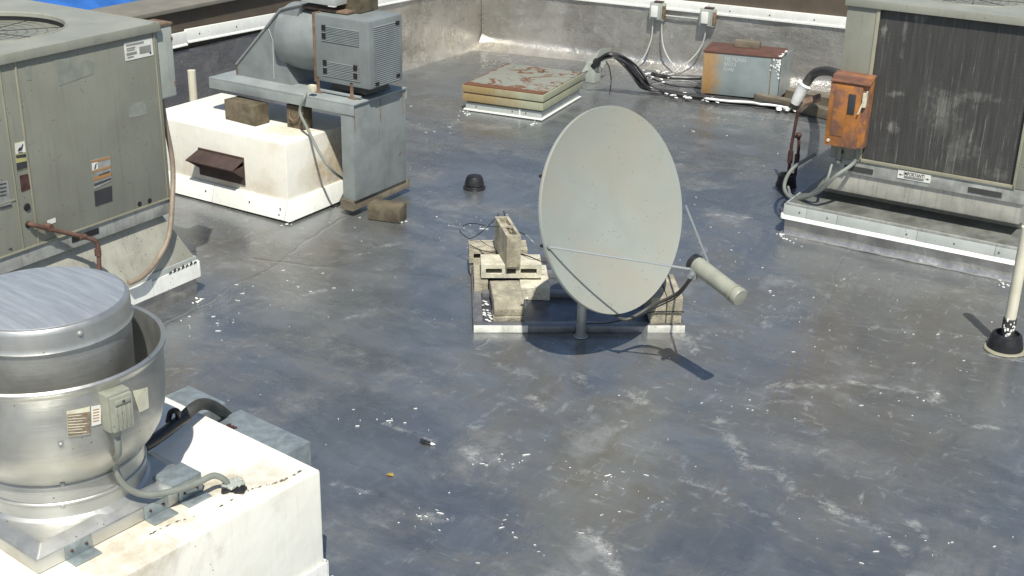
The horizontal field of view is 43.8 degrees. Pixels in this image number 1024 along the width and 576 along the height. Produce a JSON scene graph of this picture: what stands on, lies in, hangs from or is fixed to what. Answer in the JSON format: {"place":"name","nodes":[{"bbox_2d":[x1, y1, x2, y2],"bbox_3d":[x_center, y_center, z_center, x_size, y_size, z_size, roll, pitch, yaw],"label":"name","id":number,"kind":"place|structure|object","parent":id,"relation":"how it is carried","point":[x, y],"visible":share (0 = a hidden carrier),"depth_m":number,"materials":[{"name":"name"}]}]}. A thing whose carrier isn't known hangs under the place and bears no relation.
{"place":"outdoors","nodes":[
{"label":"outdoors","id":0,"kind":"place"},
{"bbox_2d":[154,50,1023,575],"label":"roof","id":1,"kind":"structure","parent":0,"point":[840,448],"depth_m":7.17,"materials":[{"name":"weathered grey roofing membrane coating"}]},
{"bbox_2d":[5,216,200,313],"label":"roof curb","id":2,"kind":"structure","parent":1,"relation":"on","point":[130,253],"depth_m":7.80,"materials":[{"name":"silver metal"}]},
{"bbox_2d":[0,0,176,274],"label":"condensing unit","id":3,"kind":"object","parent":2,"relation":"on","point":[84,93],"visible":1,"depth_m":7.25,"materials":[{"name":"paint"}]},
{"bbox_2d":[27,222,101,270],"bbox_3d":[-2.526,-0.169,7.230,0.394,0.520,0.068,-16,28,-35],"label":"gas pipe","id":4,"kind":"object","parent":3,"relation":"attached to","point":[80,236],"visible":0.89,"depth_m":7.22,"materials":[{"name":"metal"}]},
{"bbox_2d":[127,99,175,285],"bbox_3d":[-2.170,-0.590,7.680,0.115,1.004,0.644,5,23,10],"label":"conduit","id":5,"kind":"object","parent":3,"relation":"attached to","point":[149,269],"visible":0.94,"depth_m":7.86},
{"bbox_2d":[0,397,332,575],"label":"roof curb","id":6,"kind":"structure","parent":1,"relation":"on","point":[259,514],"depth_m":5.00,"materials":[{"name":"beige paint"}]},
{"bbox_2d":[0,266,229,573],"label":"exhaust fan","id":7,"kind":"object","parent":6,"relation":"on","point":[84,470],"visible":1,"depth_m":4.55,"materials":[{"name":"metal"}]},
{"bbox_2d":[187,69,197,101],"bbox_3d":[-2.694,-1.482,10.823,0.068,0.742,0.068,15,26,29],"label":"vent pipe","id":8,"kind":"object","parent":1,"relation":"on","point":[192,84],"visible":0.34,"depth_m":10.70,"materials":[{"name":"beige plastic"}]},
{"bbox_2d":[181,398,231,417],"bbox_3d":[-1.336,0.648,5.934,0.095,0.656,0.933,3,23,4],"label":"flexible duct","id":9,"kind":"object","parent":1,"relation":"on","point":[196,406],"visible":0.63,"depth_m":5.55,"materials":[{"name":"grey metal"}]},
{"bbox_2d":[165,386,310,465],"bbox_3d":[-1.288,0.799,5.866,0.835,0.432,0.215,18,28,34],"label":"galvanised box","id":10,"kind":"object","parent":1,"relation":"on","point":[296,447],"visible":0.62,"depth_m":5.72,"materials":[{"name":"silver metal"}]},
{"bbox_2d":[165,93,342,221],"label":"roof curb","id":11,"kind":"structure","parent":1,"relation":"on","point":[275,167],"depth_m":9.65,"materials":[{"name":"white paint"}]},
{"bbox_2d":[224,96,268,125],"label":"wooden block","id":12,"kind":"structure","parent":11,"relation":"on","point":[248,111],"depth_m":9.75,"materials":[{"name":"brown wood"}]},
{"bbox_2d":[286,103,312,129],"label":"wooden block","id":13,"kind":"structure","parent":11,"relation":"on","point":[305,111],"depth_m":9.64,"materials":[{"name":"brown wood"}]},
{"bbox_2d":[90,0,481,107],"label":"parapet wall","id":14,"kind":"structure","parent":1,"relation":"on","point":[213,37],"depth_m":11.77,"materials":[{"name":"concrete"}]},
{"bbox_2d":[340,177,409,210],"bbox_3d":[-1.055,-0.738,9.879,0.123,0.078,0.724,15,26,29],"label":"timber","id":15,"kind":"object","parent":1,"relation":"on","point":[349,205],"visible":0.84,"depth_m":9.77,"materials":[{"name":"brown wood"}]},
{"bbox_2d":[209,0,406,200],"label":"supply blower","id":16,"kind":"object","parent":15,"relation":"on","point":[347,54],"visible":1,"depth_m":9.50,"materials":[{"name":"blue paint"}]},
{"bbox_2d":[298,91,342,179],"bbox_3d":[-1.377,-1.076,9.514,0.361,0.739,0.340,-7,24,-19],"label":"power cable","id":17,"kind":"object","parent":16,"relation":"attached to","point":[314,142],"visible":0.94,"depth_m":9.44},
{"bbox_2d":[367,198,406,222],"bbox_3d":[-0.936,-0.579,9.558,0.263,0.123,0.142,8,24,16],"label":"wooden block","id":18,"kind":"object","parent":1,"relation":"on","point":[387,210],"depth_m":9.51,"materials":[{"name":"brown wood"}]},
{"bbox_2d":[420,438,430,444],"bbox_3d":[-0.438,0.783,6.484,0.073,0.021,0.038,15,26,29],"label":"roof scrap","id":19,"kind":"object","parent":1,"relation":"on","point":[424,442],"visible":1,"depth_m":6.48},
{"bbox_2d":[463,174,485,191],"bbox_3d":[-0.303,-0.859,10.274,0.184,0.114,0.184,15,26,29],"label":"dome vent","id":20,"kind":"object","parent":1,"relation":"on","point":[474,182],"visible":1,"depth_m":10.22,"materials":[{"name":"black rubber"}]},
{"bbox_2d":[474,33,495,51],"bbox_3d":[0.135,-2.697,14.618,1.500,0.165,0.800,12,25,24],"label":"roof corner cove","id":21,"kind":"object","parent":1,"relation":"on","point":[484,38],"visible":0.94,"depth_m":15.19,"materials":[{"name":"silver metal"}]},
{"bbox_2d":[462,63,583,120],"bbox_3d":[0.120,-1.978,12.735,0.862,0.310,1.044,11,25,22],"label":"roof hatch","id":22,"kind":"object","parent":1,"relation":"on","point":[527,92],"visible":1,"depth_m":12.42,"materials":[{"name":"paint"}]},
{"bbox_2d":[471,256,684,332],"bbox_3d":[0.388,0.013,8.286,1.298,0.075,1.164,0,23,-3],"label":"dish base frame","id":23,"kind":"object","parent":1,"relation":"on","point":[556,312],"visible":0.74,"depth_m":7.91,"materials":[{"name":"paint"}]},
{"bbox_2d":[473,263,487,294],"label":"concrete block","id":24,"kind":"object","parent":23,"relation":"on","point":[480,284],"depth_m":8.23,"materials":[{"name":"beige concrete"}]},
{"bbox_2d":[492,307,523,320],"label":"concrete block","id":25,"kind":"object","parent":23,"relation":"on","point":[509,318],"depth_m":7.85,"materials":[{"name":"beige concrete"}]},
{"bbox_2d":[489,280,524,315],"bbox_3d":[-0.033,0.057,8.022,0.193,0.093,0.393,-1,23,-5],"label":"concrete block","id":26,"kind":"object","parent":25,"relation":"on","point":[507,298],"depth_m":7.90,"materials":[{"name":"beige concrete"}]},
{"bbox_2d":[518,265,549,299],"bbox_3d":[0.140,-0.037,8.337,0.193,0.093,0.393,0,23,-3],"label":"concrete block","id":27,"kind":"object","parent":23,"relation":"on","point":[535,288],"depth_m":8.17,"materials":[{"name":"beige concrete"}]},
{"bbox_2d":[480,254,541,277],"bbox_3d":[-0.009,-0.143,8.307,0.390,0.090,0.190,0,23,-3],"label":"cinder block","id":28,"kind":"object","parent":27,"relation":"on","point":[492,266],"depth_m":8.24,"materials":[{"name":"concrete"}]},
{"bbox_2d":[494,216,520,266],"bbox_3d":[-0.030,-0.306,8.303,0.092,0.210,0.380,-4,23,-12],"label":"cinder block","id":29,"kind":"object","parent":28,"relation":"on","point":[507,244],"depth_m":8.18,"materials":[{"name":"concrete"}]},
{"bbox_2d":[643,285,665,323],"bbox_3d":[0.884,0.066,7.949,0.097,0.178,0.383,0,23,-3],"label":"concrete block","id":30,"kind":"object","parent":23,"relation":"on","point":[657,317],"depth_m":7.79,"materials":[{"name":"beige concrete"}]},
{"bbox_2d":[662,274,682,323],"bbox_3d":[0.984,0.066,7.953,0.097,0.178,0.383,0,23,-3],"label":"concrete block","id":31,"kind":"object","parent":23,"relation":"on","point":[670,285],"depth_m":7.80,"materials":[{"name":"beige concrete"}]},
{"bbox_2d":[582,47,611,82],"bbox_3d":[0.910,-2.399,13.684,0.158,0.362,0.329,19,29,36],"label":"cable hood","id":32,"kind":"object","parent":1,"relation":"on","point":[592,76],"visible":0.67,"depth_m":13.64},
{"bbox_2d":[180,115,1013,563],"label":"coating flakes","id":33,"kind":"object","parent":1,"relation":"on","point":[606,475],"visible":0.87,"depth_m":6.69,"materials":[{"name":"white paint"}]},
{"bbox_2d":[192,100,1008,302],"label":"coating drips","id":34,"kind":"object","parent":1,"relation":"on","point":[532,125],"visible":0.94,"depth_m":9.34,"materials":[{"name":"white paint"}]},
{"bbox_2d":[538,106,746,338],"bbox_3d":[0.833,-0.253,7.176,1.178,1.443,1.092,9,24,19],"label":"satellite dish","id":35,"kind":"object","parent":1,"relation":"on","point":[610,210],"visible":1,"depth_m":7.21,"materials":[{"name":"paint"}]},
{"bbox_2d":[643,70,673,82],"bbox_3d":[1.615,-2.303,13.831,0.332,0.022,0.586,0,23,-3],"label":"coating clump","id":36,"kind":"object","parent":1,"relation":"on","point":[661,73],"visible":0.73,"depth_m":13.91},
{"bbox_2d":[476,0,847,91],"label":"parapet wall","id":37,"kind":"structure","parent":1,"relation":"on","point":[811,33],"depth_m":14.24,"materials":[{"name":"concrete"}]},
{"bbox_2d":[649,0,666,20],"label":"outlet box","id":38,"kind":"object","parent":37,"relation":"attached to","point":[657,10],"visible":1,"depth_m":14.06,"materials":[{"name":"white paint"}]},
{"bbox_2d":[637,20,653,65],"bbox_3d":[1.489,-2.741,14.254,0.174,0.525,0.024,-4,23,-13],"label":"conduit","id":39,"kind":"object","parent":38,"relation":"attached to","point":[649,43],"visible":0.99,"depth_m":14.27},
{"bbox_2d":[661,21,679,72],"bbox_3d":[1.760,-2.671,14.105,0.025,0.528,0.360,-14,27,-32],"label":"conduit","id":40,"kind":"object","parent":38,"relation":"attached to","point":[673,65],"visible":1,"depth_m":14.17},
{"bbox_2d":[666,15,699,19],"bbox_3d":[1.883,-2.979,14.034,0.400,0.020,0.020,12,25,24],"label":"conduit","id":41,"kind":"object","parent":38,"relation":"attached to","point":[683,17],"visible":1,"depth_m":14.03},
{"bbox_2d":[699,6,716,26],"bbox_3d":[2.134,-2.952,13.873,0.177,0.205,0.115,12,25,23],"label":"outlet box","id":42,"kind":"object","parent":37,"relation":"attached to","point":[708,16],"visible":1,"depth_m":13.84,"materials":[{"name":"white paint"}]},
{"bbox_2d":[674,26,705,71],"bbox_3d":[1.959,-2.631,14.021,0.328,0.528,0.036,-2,23,-7],"label":"conduit","id":43,"kind":"object","parent":42,"relation":"attached to","point":[696,52],"visible":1,"depth_m":14.04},
{"bbox_2d":[646,76,700,88],"bbox_3d":[1.696,-2.180,13.570,0.682,0.038,0.108,17,27,33],"label":"loose cable","id":44,"kind":"object","parent":1,"relation":"on","point":[675,85],"visible":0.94,"depth_m":13.49,"materials":[{"name":"black rubber"}]},
{"bbox_2d":[651,72,701,79],"bbox_3d":[1.746,-2.292,13.711,0.598,0.123,0.181,-6,24,-16],"label":"loose cable","id":45,"kind":"object","parent":1,"relation":"on","point":[664,76],"visible":1,"depth_m":13.74,"materials":[{"name":"black rubber"}]},
{"bbox_2d":[652,80,700,84],"bbox_3d":[1.756,-2.199,13.617,0.534,0.032,0.097,-1,23,-5],"label":"loose cable","id":46,"kind":"object","parent":1,"relation":"on","point":[676,80],"visible":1,"depth_m":13.62,"materials":[{"name":"black rubber"}]},
{"bbox_2d":[591,52,790,110],"bbox_3d":[1.820,-2.128,12.941,2.055,0.455,0.385,8,24,15],"label":"cable bundle","id":47,"kind":"object","parent":1,"relation":"on","point":[628,64],"visible":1,"depth_m":13.00,"materials":[{"name":"black rubber"}]},
{"bbox_2d":[606,61,611,93],"bbox_3d":[1.022,-2.218,13.257,0.051,0.366,0.379,7,23,12],"label":"stray wire","id":48,"kind":"object","parent":47,"relation":"hanging from","point":[610,77],"visible":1,"depth_m":13.33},
{"bbox_2d":[775,171,796,188],"bbox_3d":[2.261,-0.888,10.498,0.169,0.100,0.170,15,26,29],"label":"pitch pocket","id":49,"kind":"object","parent":1,"relation":"on","point":[791,182],"visible":0.79,"depth_m":10.45,"materials":[{"name":"black rubber"}]},
{"bbox_2d":[787,110,801,175],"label":"brown pipes","id":50,"kind":"object","parent":49,"relation":"on","point":[798,135],"visible":0.92,"depth_m":10.41,"materials":[{"name":"brown metal"}]},
{"bbox_2d":[754,94,827,118],"bbox_3d":[2.881,-1.799,12.693,1.052,0.096,0.112,21,30,39],"label":"timber","id":51,"kind":"object","parent":1,"relation":"on","point":[816,110],"visible":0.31,"depth_m":12.65,"materials":[{"name":"brown wood"}]},
{"bbox_2d":[802,93,820,106],"bbox_3d":[2.924,-1.831,12.423,0.180,0.030,0.100,-17,35,24],"label":"rusty plate","id":52,"kind":"object","parent":51,"relation":"on","point":[816,98],"visible":1,"depth_m":12.40,"materials":[{"name":"brown metal"}]},
{"bbox_2d":[785,88,829,106],"bbox_3d":[3.189,-1.869,12.838,0.903,0.126,0.152,19,29,36],"label":"timber","id":53,"kind":"object","parent":1,"relation":"on","point":[789,93],"visible":0.3,"depth_m":12.88,"materials":[{"name":"brown wood"}]},
{"bbox_2d":[789,66,839,111],"bbox_3d":[2.858,-1.827,11.746,0.379,0.836,2.505,1,23,-1],"label":"insulated pipe","id":54,"kind":"object","parent":1,"relation":"on","point":[803,87],"visible":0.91,"depth_m":12.46,"materials":[{"name":"white plastic"}]},
{"bbox_2d":[780,170,1023,282],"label":"roof curb","id":55,"kind":"structure","parent":1,"relation":"on","point":[963,233],"depth_m":9.00,"materials":[{"name":"silver metal"}]},
{"bbox_2d":[782,0,1023,204],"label":"condensing unit","id":56,"kind":"object","parent":55,"relation":"on","point":[927,93],"visible":1,"depth_m":8.68,"materials":[{"name":"paint"}]},
{"bbox_2d":[983,225,1023,356],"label":"vent pipe","id":57,"kind":"object","parent":1,"relation":"on","point":[1006,340],"visible":1,"depth_m":7.57,"materials":[{"name":"beige plastic"}]},
{"bbox_3d":[2.465,-2.074,13.390,0.852,0.046,0.143,7,24,14],"label":"timber","id":58,"kind":"object","parent":1,"relation":"on","visible":0},
{"bbox_2d":[701,42,793,97],"bbox_3d":[2.425,-2.250,13.155,0.853,0.458,0.479,9,24,17],"label":"equipment box","id":59,"kind":"object","parent":58,"relation":"on","point":[729,69],"visible":1,"depth_m":12.98,"materials":[{"name":"paint"}]},
{"bbox_2d":[734,39,760,48],"bbox_3d":[2.436,-2.520,13.156,0.260,0.070,0.090,10,24,20],"label":"timber offcut","id":60,"kind":"object","parent":59,"relation":"on","point":[745,43],"visible":1,"depth_m":13.12,"materials":[{"name":"brown wood"}]},
{"bbox_3d":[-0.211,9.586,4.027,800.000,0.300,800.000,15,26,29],"label":"ground","id":61,"kind":"structure","parent":0,"visible":0},
{"bbox_3d":[-8.994,-0.141,16.188,13.080,7.860,28.000,15,26,29],"label":"neighbouring building","id":62,"kind":"object","parent":61,"relation":"on","visible":0},
{"bbox_2d":[32,0,138,9],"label":"blue tarpaulin","id":63,"kind":"object","parent":62,"relation":"on","point":[87,4],"visible":0.2,"depth_m":11.64,"materials":[{"name":"blue plastic"}]},
{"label":"concrete block","id":64,"kind":"object","parent":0,"visible":0},
{"bbox_2d":[468,240,527,262],"bbox_3d":[-0.097,-0.248,8.591,0.390,0.090,0.190,0,23,-4],"label":"cinder block","id":65,"kind":"object","parent":64,"relation":"on","point":[474,254],"depth_m":8.52,"materials":[{"name":"concrete"}]},
{"bbox_2d":[459,214,525,238],"bbox_3d":[-0.108,-0.366,8.448,0.126,0.218,0.645,-16,28,-36],"label":"thin wire","id":66,"kind":"object","parent":65,"relation":"on","point":[484,229],"visible":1,"depth_m":8.52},
{"bbox_2d":[469,244,545,263],"bbox_3d":[-0.021,-0.227,8.391,0.593,0.029,0.057,14,26,28],"label":"thin wire","id":67,"kind":"object","parent":65,"relation":"on","point":[496,250],"visible":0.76,"depth_m":8.43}
]}

